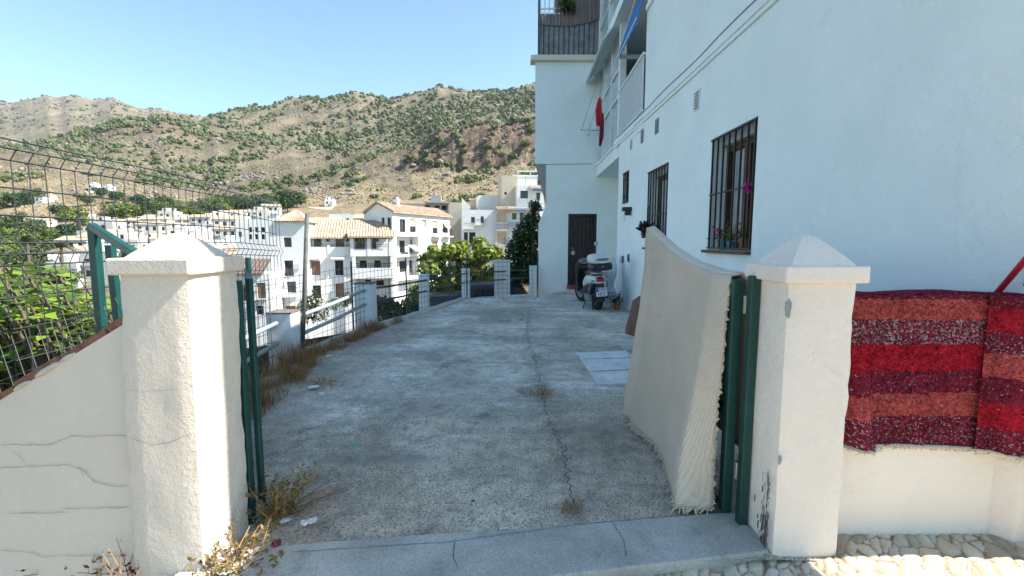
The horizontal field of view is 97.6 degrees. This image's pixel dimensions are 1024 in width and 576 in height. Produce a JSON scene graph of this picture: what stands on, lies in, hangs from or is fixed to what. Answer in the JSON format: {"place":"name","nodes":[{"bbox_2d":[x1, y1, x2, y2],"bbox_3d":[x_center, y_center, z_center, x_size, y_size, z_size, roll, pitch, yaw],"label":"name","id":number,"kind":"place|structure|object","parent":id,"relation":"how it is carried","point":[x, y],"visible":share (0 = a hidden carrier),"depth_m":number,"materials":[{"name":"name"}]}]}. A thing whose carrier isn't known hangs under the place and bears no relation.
{"place":"outdoors","nodes":[
{"label":"outdoors","id":0,"kind":"place"},
{"bbox_2d":[235,214,270,269],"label":"white house","id":1,"kind":"structure","parent":0,"point":[259,223],"depth_m":74.84,"materials":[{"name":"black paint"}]},
{"bbox_2d":[0,83,545,315],"bbox_3d":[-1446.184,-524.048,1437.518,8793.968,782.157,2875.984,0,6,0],"label":"hillside","id":2,"kind":"structure","parent":0,"point":[472,140],"depth_m":541.88,"materials":[{"name":"soil"}]},
{"bbox_2d":[0,192,23,206],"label":"valley tree","id":3,"kind":"object","parent":2,"relation":"on","point":[9,197],"visible":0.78,"depth_m":283.34,"materials":[{"name":"green plant"}]},
{"bbox_2d":[0,211,29,227],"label":"valley tree","id":4,"kind":"object","parent":2,"relation":"on","point":[5,219],"visible":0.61,"depth_m":188.33,"materials":[{"name":"green plant"}]},
{"bbox_2d":[9,235,42,263],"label":"palm tree","id":5,"kind":"object","parent":2,"relation":"on","point":[27,238],"visible":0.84,"depth_m":94.34,"materials":[{"name":"green plant"}]},
{"bbox_2d":[0,245,54,269],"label":"valley tree","id":6,"kind":"object","parent":2,"relation":"on","point":[37,257],"visible":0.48,"depth_m":101.73,"materials":[{"name":"green plant"}]},
{"bbox_2d":[12,219,48,234],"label":"valley tree","id":7,"kind":"object","parent":2,"relation":"on","point":[29,227],"visible":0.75,"depth_m":168.15,"materials":[{"name":"green plant"}]},
{"bbox_2d":[17,192,43,204],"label":"valley tree","id":8,"kind":"object","parent":2,"relation":"on","point":[24,196],"visible":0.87,"depth_m":288.63,"materials":[{"name":"green plant"}]},
{"bbox_2d":[30,228,60,241],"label":"valley tree","id":9,"kind":"object","parent":2,"relation":"on","point":[45,235],"visible":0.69,"depth_m":148.25,"materials":[{"name":"green plant"}]},
{"bbox_2d":[45,241,77,269],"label":"palm tree","id":10,"kind":"object","parent":2,"relation":"on","point":[62,246],"visible":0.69,"depth_m":87.65,"materials":[{"name":"green plant"}]},
{"bbox_2d":[45,256,83,287],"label":"village house","id":11,"kind":"structure","parent":2,"relation":"on","point":[77,266],"depth_m":95.45,"materials":[{"name":"paint"}]},
{"bbox_2d":[45,266,86,283],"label":"valley tree","id":12,"kind":"object","parent":2,"relation":"on","point":[80,272],"visible":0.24,"depth_m":93.95,"materials":[{"name":"green plant"}]},
{"bbox_2d":[52,223,81,234],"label":"valley tree","id":13,"kind":"object","parent":2,"relation":"on","point":[73,229],"visible":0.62,"depth_m":177.41,"materials":[{"name":"green plant"}]},
{"bbox_2d":[46,244,88,261],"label":"village house","id":14,"kind":"structure","parent":2,"relation":"on","point":[54,256],"depth_m":105.81,"materials":[{"name":"paint"}]},
{"bbox_2d":[54,236,87,246],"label":"village house","id":15,"kind":"structure","parent":2,"relation":"on","point":[71,239],"depth_m":125.39,"materials":[{"name":"paint"}]},
{"bbox_2d":[55,206,92,225],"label":"valley tree","id":16,"kind":"object","parent":2,"relation":"on","point":[71,213],"visible":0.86,"depth_m":251.06,"materials":[{"name":"green plant"}]},
{"bbox_2d":[79,246,121,284],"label":"village house","id":17,"kind":"structure","parent":2,"relation":"on","point":[87,266],"depth_m":96.91,"materials":[{"name":"paint"}]},
{"bbox_2d":[89,217,125,228],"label":"village house","id":18,"kind":"structure","parent":2,"relation":"on","point":[110,225],"depth_m":161.03,"materials":[{"name":"paint"}]},
{"bbox_2d":[100,190,122,201],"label":"valley tree","id":19,"kind":"object","parent":2,"relation":"on","point":[118,194],"visible":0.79,"depth_m":303.53,"materials":[{"name":"green plant"}]},
{"bbox_2d":[106,202,135,216],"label":"valley tree","id":20,"kind":"object","parent":2,"relation":"on","point":[120,209],"visible":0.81,"depth_m":253.27,"materials":[{"name":"green plant"}]},
{"bbox_2d":[110,234,149,247],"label":"village house","id":21,"kind":"structure","parent":2,"relation":"on","point":[123,237],"depth_m":116.95,"materials":[{"name":"paint"}]},
{"bbox_2d":[122,202,142,215],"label":"valley tree","id":22,"kind":"object","parent":2,"relation":"on","point":[133,208],"visible":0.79,"depth_m":257.01,"materials":[{"name":"green plant"}]},
{"bbox_2d":[135,220,163,235],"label":"village house","id":23,"kind":"structure","parent":2,"relation":"on","point":[152,228],"depth_m":163.73,"materials":[{"name":"paint"}]},
{"bbox_2d":[139,215,174,221],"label":"village house","id":24,"kind":"structure","parent":2,"relation":"on","point":[153,219],"depth_m":188.01,"materials":[{"name":"paint"}]},
{"bbox_2d":[147,200,173,213],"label":"valley tree","id":25,"kind":"object","parent":2,"relation":"on","point":[160,207],"visible":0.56,"depth_m":264.54,"materials":[{"name":"green plant"}]},
{"bbox_2d":[157,208,182,221],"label":"village house","id":26,"kind":"structure","parent":2,"relation":"on","point":[168,212],"depth_m":213.00,"materials":[{"name":"paint"}]},
{"bbox_2d":[166,224,192,233],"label":"village house","id":27,"kind":"structure","parent":2,"relation":"on","point":[178,227],"depth_m":147.14,"materials":[{"name":"paint"}]},
{"bbox_2d":[188,213,214,226],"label":"village house","id":28,"kind":"structure","parent":2,"relation":"on","point":[204,218],"depth_m":181.84,"materials":[{"name":"paint"}]},
{"bbox_2d":[211,224,236,244],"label":"village house","id":29,"kind":"structure","parent":2,"relation":"on","point":[223,232],"depth_m":141.80,"materials":[{"name":"paint"}]},
{"bbox_2d":[210,214,242,227],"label":"village house","id":30,"kind":"structure","parent":2,"relation":"on","point":[220,222],"depth_m":159.26,"materials":[{"name":"paint"}]},
{"bbox_2d":[236,258,283,347],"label":"white house","id":31,"kind":"structure","parent":2,"relation":"on","point":[258,275],"depth_m":47.97,"materials":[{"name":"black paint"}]},
{"bbox_2d":[250,207,270,218],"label":"village house","id":32,"kind":"structure","parent":2,"relation":"on","point":[262,212],"depth_m":180.84,"materials":[{"name":"paint"}]},
{"bbox_2d":[0,88,525,205],"bbox_3d":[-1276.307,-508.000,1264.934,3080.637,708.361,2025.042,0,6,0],"label":"rock outcrops","id":33,"kind":"object","parent":2,"relation":"on","point":[440,161],"visible":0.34,"depth_m":532.38,"materials":[{"name":"stone"}]},
{"bbox_2d":[0,82,535,224],"bbox_3d":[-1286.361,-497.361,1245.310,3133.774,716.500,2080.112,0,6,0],"label":"hill scrub","id":34,"kind":"object","parent":2,"relation":"on","point":[435,114],"visible":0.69,"depth_m":735.65,"materials":[{"name":"green plant"}]},
{"bbox_2d":[275,197,300,211],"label":"valley tree","id":35,"kind":"object","parent":2,"relation":"on","point":[285,203],"visible":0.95,"depth_m":221.50,"materials":[{"name":"green plant"}]},
{"bbox_2d":[268,209,315,338],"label":"white house","id":36,"kind":"structure","parent":2,"relation":"on","point":[290,241],"depth_m":52.91,"materials":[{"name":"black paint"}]},
{"bbox_2d":[285,260,293,275],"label":"balcony door","id":37,"kind":"structure","parent":36,"relation":"in","point":[289,271],"depth_m":53.12,"materials":[{"name":"glass"}]},
{"bbox_2d":[329,214,354,219],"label":"white house","id":38,"kind":"structure","parent":2,"relation":"on","point":[348,216],"depth_m":99.22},
{"bbox_2d":[309,219,394,337],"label":"apartment house","id":39,"kind":"structure","parent":2,"relation":"on","point":[338,244],"depth_m":56.48,"materials":[{"name":"white paint"}]},
{"bbox_2d":[363,197,453,306],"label":"apartment house","id":40,"kind":"structure","parent":2,"relation":"on","point":[418,230],"depth_m":63.86,"materials":[{"name":"white paint"}]},
{"bbox_2d":[392,200,424,206],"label":"white house","id":41,"kind":"structure","parent":2,"relation":"on","point":[421,203],"depth_m":75.63,"materials":[{"name":"tile"}]},
{"bbox_2d":[423,195,469,264],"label":"white house","id":42,"kind":"structure","parent":2,"relation":"on","point":[454,209],"depth_m":88.93,"materials":[{"name":"beige paint"}]},
{"bbox_2d":[461,210,494,269],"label":"white house","id":43,"kind":"structure","parent":2,"relation":"on","point":[476,223],"depth_m":79.76,"materials":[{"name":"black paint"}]},
{"bbox_2d":[475,195,498,209],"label":"white house","id":44,"kind":"structure","parent":2,"relation":"on","point":[487,202],"depth_m":91.04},
{"bbox_2d":[495,209,507,256],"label":"white house","id":45,"kind":"structure","parent":2,"relation":"on","point":[501,227],"depth_m":79.82,"materials":[{"name":"paint"}]},
{"bbox_2d":[498,175,516,205],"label":"white house","id":46,"kind":"structure","parent":2,"relation":"on","point":[507,184],"depth_m":86.80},
{"bbox_2d":[495,206,543,261],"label":"white house","id":47,"kind":"structure","parent":2,"relation":"on","point":[516,214],"depth_m":80.49,"materials":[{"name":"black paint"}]},
{"bbox_2d":[513,170,543,215],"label":"white house","id":48,"kind":"structure","parent":2,"relation":"on","point":[528,188],"depth_m":85.06,"materials":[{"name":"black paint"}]},
{"bbox_2d":[0,0,552,116],"label":"sky","id":49,"kind":"structure","parent":0,"point":[195,57],"materials":[{"name":"blue"}]},
{"bbox_2d":[246,334,337,378],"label":"valley slope","id":50,"kind":"structure","parent":0,"point":[309,341],"depth_m":10.52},
{"bbox_2d":[0,256,112,392],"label":"fig bush","id":51,"kind":"object","parent":50,"relation":"on","point":[17,306],"visible":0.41,"depth_m":2.80,"materials":[{"name":"green plant"}]},
{"bbox_2d":[0,137,308,380],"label":"wire fence","id":52,"kind":"object","parent":50,"relation":"on","point":[305,269],"visible":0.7,"depth_m":2.80,"materials":[{"name":"metal"}]},
{"bbox_2d":[0,298,121,391],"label":"offcut","id":53,"kind":"object","parent":52,"relation":"attached to","point":[52,345],"visible":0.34,"depth_m":1.99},
{"bbox_2d":[87,223,136,333],"bbox_3d":[-1.993,0.092,2.264,0.190,0.823,0.921,-6,8,-43],"label":"green post","id":54,"kind":"object","parent":52,"relation":"attached to","point":[96,233],"visible":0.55,"depth_m":2.12,"materials":[{"name":"metal"}]},
{"bbox_2d":[293,290,353,324],"bbox_3d":[-5.619,0.891,13.382,1.694,1.818,1.013,0,6,0],"label":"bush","id":55,"kind":"object","parent":50,"relation":"on","point":[315,316],"visible":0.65,"depth_m":13.30,"materials":[{"name":"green plant"}]},
{"bbox_2d":[377,295,418,321],"bbox_3d":[-3.406,0.992,12.714,2.047,1.594,2.023,0,6,0],"label":"bush","id":56,"kind":"object","parent":50,"relation":"on","point":[387,308],"visible":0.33,"depth_m":12.56,"materials":[{"name":"green plant"}]},
{"bbox_2d":[393,235,506,306],"bbox_3d":[-2.239,0.141,16.255,4.665,4.099,3.174,0,6,0],"label":"leafy tree","id":57,"kind":"object","parent":50,"relation":"on","point":[484,250],"visible":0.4,"depth_m":15.29,"materials":[{"name":"green plant"}]},
{"bbox_2d":[418,281,527,310],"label":"road","id":58,"kind":"structure","parent":50,"relation":"on","point":[479,290],"depth_m":12.37,"materials":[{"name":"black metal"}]},
{"bbox_2d":[494,260,509,295],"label":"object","id":59,"kind":"structure","parent":50,"relation":"on","point":[506,282],"depth_m":12.13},
{"bbox_2d":[500,198,542,285],"bbox_3d":[0.391,-0.888,13.508,1.626,3.542,1.157,1,6,12],"label":"climbing shrub","id":60,"kind":"object","parent":50,"relation":"on","point":[521,253],"visible":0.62,"depth_m":13.21,"materials":[{"name":"green plant"}]},
{"bbox_2d":[530,0,644,292],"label":"white house","id":61,"kind":"structure","parent":50,"relation":"on","point":[579,216],"depth_m":12.33,"materials":[{"name":"beige paint"}]},
{"bbox_2d":[529,265,536,293],"bbox_3d":[0.590,-0.159,12.589,0.212,0.941,0.212,0,6,0],"label":"parapet post","id":62,"kind":"object","parent":61,"relation":"attached to","point":[533,279],"visible":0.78,"depth_m":12.49,"materials":[{"name":"paint"}]},
{"bbox_2d":[470,269,529,281],"bbox_3d":[-0.299,-0.345,12.063,1.924,0.282,0.036,-4,7,-31],"label":"pipe railing","id":63,"kind":"object","parent":62,"relation":"attached to","point":[499,279],"visible":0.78,"depth_m":11.96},
{"bbox_2d":[558,0,575,14],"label":"hanging plant","id":64,"kind":"object","parent":61,"relation":"hanging from","point":[567,5],"visible":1,"depth_m":11.73,"materials":[{"name":"green plant"}]},
{"bbox_2d":[567,214,596,283],"bbox_3d":[1.974,-1.097,12.704,0.804,1.982,0.120,0,6,0],"label":"door","id":65,"kind":"structure","parent":61,"relation":"in","point":[582,228],"depth_m":12.67,"materials":[{"name":"brown wood"}]},
{"bbox_2d":[353,282,376,328],"bbox_3d":[-2.313,0.392,7.102,0.282,0.966,0.292,0,6,0],"label":"parapet post","id":66,"kind":"object","parent":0,"point":[370,301],"visible":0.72,"depth_m":6.96,"materials":[{"name":"paint"}]},
{"bbox_2d":[65,254,538,377],"bbox_3d":[-1.724,0.341,6.849,1.566,1.520,8.409,2,6,23],"label":"wire fence","id":67,"kind":"object","parent":66,"relation":"attached to","point":[406,278],"visible":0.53,"depth_m":7.62,"materials":[{"name":"metal"}]},
{"bbox_2d":[305,289,365,333],"bbox_3d":[-2.386,0.300,6.011,0.048,0.390,1.947,1,6,6],"label":"pipe railing","id":68,"kind":"object","parent":66,"relation":"attached to","point":[316,327],"visible":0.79,"depth_m":5.96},
{"bbox_2d":[231,288,824,560],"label":"driveway","id":69,"kind":"structure","parent":0,"point":[611,439],"depth_m":3.08,"materials":[{"name":"concrete"}]},
{"bbox_2d":[245,460,316,533],"bbox_3d":[-1.076,0.966,2.121,0.265,0.269,0.328,1,6,14],"label":"weed plant","id":70,"kind":"object","parent":69,"relation":"on","point":[276,506],"visible":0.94,"depth_m":2.08,"materials":[{"name":"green plant"}]},
{"bbox_2d":[265,309,301,371],"bbox_3d":[-2.529,0.670,5.008,0.282,0.842,0.252,0,6,0],"label":"parapet post","id":71,"kind":"object","parent":69,"relation":"on","point":[288,326],"visible":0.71,"depth_m":4.88,"materials":[{"name":"paint"}]},
{"bbox_2d":[247,460,360,522],"bbox_3d":[-1.033,1.002,2.215,0.492,0.178,0.462,-4,7,-35],"label":"weed plant","id":72,"kind":"object","parent":69,"relation":"on","point":[294,508],"visible":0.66,"depth_m":2.18,"materials":[{"name":"brown plant"}]},
{"bbox_2d":[303,297,466,354],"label":"kerb","id":73,"kind":"structure","parent":69,"relation":"on","point":[411,315],"depth_m":7.77,"materials":[{"name":"concrete"}]},
{"bbox_2d":[248,314,589,519],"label":"dry grass","id":74,"kind":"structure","parent":69,"relation":"on","point":[302,361],"depth_m":4.47,"materials":[{"name":"plant"}]},
{"bbox_2d":[419,274,429,310],"bbox_3d":[-1.785,0.194,9.123,0.202,0.947,0.212,0,6,0],"label":"parapet post","id":75,"kind":"object","parent":69,"relation":"on","point":[427,293],"visible":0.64,"depth_m":9.02,"materials":[{"name":"paint"}]},
{"bbox_2d":[376,279,426,301],"bbox_3d":[-1.994,0.034,8.096,0.036,0.276,1.955,2,6,17],"label":"pipe railing","id":76,"kind":"object","parent":75,"relation":"attached to","point":[385,286],"visible":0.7,"depth_m":8.00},
{"bbox_2d":[290,307,574,504],"bbox_3d":[-0.566,0.720,5.580,1.895,0.002,6.810,0,6,0],"label":"driveway crack","id":77,"kind":"object","parent":69,"relation":"on","point":[573,501],"visible":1,"depth_m":3.09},
{"bbox_2d":[461,268,469,297],"bbox_3d":[-1.189,-0.042,11.588,0.212,0.913,0.262,0,6,0],"label":"parapet post","id":78,"kind":"object","parent":69,"relation":"on","point":[463,270],"visible":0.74,"depth_m":11.46,"materials":[{"name":"paint"}]},
{"bbox_2d":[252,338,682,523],"bbox_3d":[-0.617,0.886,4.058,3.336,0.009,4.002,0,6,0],"label":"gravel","id":79,"kind":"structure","parent":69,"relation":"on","point":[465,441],"depth_m":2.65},
{"bbox_2d":[571,241,613,309],"bbox_3d":[1.561,-0.277,9.035,0.607,1.332,1.992,-1,6,-10],"label":"motor scooter","id":80,"kind":"object","parent":69,"relation":"on","point":[590,280],"visible":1,"depth_m":8.42,"materials":[{"name":"metal"}]},
{"bbox_2d":[575,351,630,386],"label":"cover slab","id":81,"kind":"structure","parent":69,"relation":"on","point":[607,368],"depth_m":4.68,"materials":[{"name":"concrete"}]},
{"bbox_2d":[603,257,616,307],"bbox_3d":[1.973,-0.119,8.977,0.334,1.000,0.338,0,6,0],"label":"plastic sheet","id":82,"kind":"object","parent":69,"relation":"on","point":[610,275],"visible":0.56,"depth_m":8.88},
{"bbox_2d":[616,342,633,351],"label":"cover slab","id":83,"kind":"structure","parent":69,"relation":"on","point":[626,346],"depth_m":5.59,"materials":[{"name":"concrete"}]},
{"bbox_2d":[585,0,1023,310],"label":"white house","id":84,"kind":"structure","parent":69,"relation":"on","point":[883,140],"depth_m":3.17,"materials":[{"name":"paint"}]},
{"bbox_2d":[581,73,612,130],"bbox_3d":[2.054,-4.352,10.640,0.491,0.647,2.361,0,6,0],"label":"clothes line","id":85,"kind":"object","parent":84,"relation":"attached to","point":[595,108],"visible":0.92,"depth_m":10.64,"materials":[{"name":"metal"}]},
{"bbox_2d":[595,98,601,125],"bbox_3d":[2.027,-4.100,10.437,0.158,0.644,0.053,0,6,0],"label":"hanging cloth","id":86,"kind":"object","parent":85,"relation":"hanging from","point":[598,112],"visible":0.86,"depth_m":10.43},
{"bbox_2d":[599,113,603,145],"bbox_3d":[2.038,-3.600,10.187,0.110,0.736,0.057,0,6,0],"label":"hanging cloth","id":87,"kind":"object","parent":85,"relation":"hanging from","point":[601,133],"visible":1,"depth_m":10.18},
{"bbox_2d":[622,170,628,203],"bbox_3d":[2.272,-1.959,8.735,0.135,0.610,0.460,0,6,0],"label":"window","id":88,"kind":"structure","parent":84,"relation":"in","point":[626,179],"depth_m":8.78,"materials":[{"name":"black metal"}]},
{"bbox_2d":[636,209,656,237],"bbox_3d":[2.098,-1.040,7.033,0.299,0.510,0.334,0,6,0],"label":"hanging plant","id":89,"kind":"object","parent":84,"relation":"hanging from","point":[643,226],"visible":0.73,"depth_m":7.00,"materials":[{"name":"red plant"}]},
{"bbox_2d":[642,163,668,248],"bbox_3d":[2.323,-1.218,6.909,0.317,1.250,1.009,0,6,0],"label":"window","id":90,"kind":"structure","parent":84,"relation":"in","point":[662,174],"depth_m":6.94,"materials":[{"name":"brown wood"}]},
{"bbox_2d":[716,223,741,249],"bbox_3d":[2.289,-0.562,4.673,0.237,0.332,0.452,0,6,0],"label":"potted plant","id":91,"kind":"object","parent":84,"relation":"on","point":[727,238],"visible":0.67,"depth_m":4.68,"materials":[{"name":"green plant"}]},
{"bbox_2d":[701,117,757,254],"bbox_3d":[2.323,-0.980,4.591,0.317,1.250,0.982,0,6,0],"label":"window","id":92,"kind":"structure","parent":84,"relation":"in","point":[741,146],"depth_m":4.59,"materials":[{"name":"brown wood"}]},
{"bbox_2d":[735,229,751,250],"bbox_3d":[2.292,-0.478,4.419,0.220,0.217,0.191,5,8,42],"label":"potted plant","id":93,"kind":"object","parent":84,"relation":"on","point":[746,237],"visible":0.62,"depth_m":4.38,"materials":[{"name":"green plant"}]},
{"bbox_2d":[649,533,1023,575],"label":"cobbled street","id":94,"kind":"structure","parent":0,"point":[920,554],"depth_m":1.83,"materials":[{"name":"stone"}]},
{"bbox_2d":[64,555,110,575],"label":"weed plant","id":95,"kind":"object","parent":94,"relation":"on","point":[96,573],"visible":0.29,"depth_m":1.80,"materials":[{"name":"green plant"}]},
{"bbox_2d":[96,538,139,575],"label":"weed plant","id":96,"kind":"object","parent":94,"relation":"on","point":[129,570],"visible":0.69,"depth_m":1.75,"materials":[{"name":"beige plant"}]},
{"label":"street bed","id":97,"kind":"structure","parent":0,"visible":0},
{"bbox_2d":[0,316,135,575],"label":"boundary wall","id":98,"kind":"structure","parent":97,"relation":"on","point":[66,493],"depth_m":1.78,"materials":[{"name":"paint"}]},
{"bbox_2d":[105,233,248,575],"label":"gate pillar","id":99,"kind":"structure","parent":97,"relation":"on","point":[182,367],"depth_m":1.72,"materials":[{"name":"paint"}]},
{"bbox_2d":[236,257,265,524],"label":"iron gate","id":100,"kind":"structure","parent":99,"relation":"attached to","point":[245,398],"depth_m":2.07,"materials":[{"name":"metal"}]},
{"bbox_2d":[175,512,768,575],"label":"threshold","id":101,"kind":"object","parent":97,"relation":"on","point":[663,546],"visible":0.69,"depth_m":1.86,"materials":[{"name":"concrete"}]},
{"bbox_2d":[187,516,284,575],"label":"weed plant","id":102,"kind":"object","parent":101,"relation":"on","point":[254,541],"visible":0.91,"depth_m":1.80,"materials":[{"name":"yellow plant"}]},
{"bbox_2d":[293,512,710,564],"bbox_3d":[0.030,1.095,1.891,1.886,0.001,0.238,-1,6,-9],"label":"threshold crack","id":103,"kind":"object","parent":101,"relation":"on","point":[500,534],"visible":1,"depth_m":1.94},
{"bbox_2d":[713,275,760,524],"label":"iron gate","id":104,"kind":"structure","parent":101,"relation":"on","point":[727,408],"depth_m":2.04,"materials":[{"name":"metal"}]},
{"bbox_2d":[625,296,639,335],"bbox_3d":[0.917,0.232,3.335,0.044,0.366,0.169,-3,7,-29],"label":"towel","id":105,"kind":"object","parent":104,"relation":"hanging from","point":[630,329],"visible":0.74,"depth_m":3.35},
{"bbox_2d":[621,226,747,515],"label":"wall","id":106,"kind":"structure","parent":104,"relation":"hanging from","point":[674,391],"depth_m":2.38,"materials":[{"name":"paint"}]},
{"bbox_2d":[745,235,870,559],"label":"gate pillar","id":107,"kind":"structure","parent":97,"relation":"on","point":[807,297],"depth_m":1.82,"materials":[{"name":"paint"}]},
{"bbox_2d":[837,447,1023,542],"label":"boundary wall","id":108,"kind":"structure","parent":97,"relation":"on","point":[892,492],"depth_m":1.95,"materials":[{"name":"paint"}]},
{"bbox_2d":[843,289,1000,457],"bbox_3d":[1.690,0.352,1.935,0.701,0.683,0.312,0,6,0],"label":"striped rug","id":109,"kind":"object","parent":108,"relation":"on","point":[916,367],"visible":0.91,"depth_m":1.87,"materials":[{"name":"fabric"}]},
{"bbox_2d":[969,291,1023,462],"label":"striped rug","id":110,"kind":"object","parent":108,"relation":"on","point":[1000,433],"visible":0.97,"depth_m":1.85,"materials":[{"name":"fabric"}]},
{"bbox_2d":[994,256,1023,291],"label":"metal pole","id":111,"kind":"object","parent":108,"relation":"on","point":[1011,276],"visible":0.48,"depth_m":1.93,"materials":[{"name":"metal"}]},
{"bbox_3d":[-2.485,0.899,3.133,0.270,0.770,0.250,0,6,0],"label":"parapet post","id":112,"kind":"object","parent":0,"visible":0},
{"bbox_2d":[246,321,278,363],"bbox_3d":[-2.487,0.597,3.999,0.048,0.319,1.636,0,6,-3],"label":"pipe railing","id":113,"kind":"object","parent":112,"relation":"attached to","point":[262,330],"visible":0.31,"depth_m":4.54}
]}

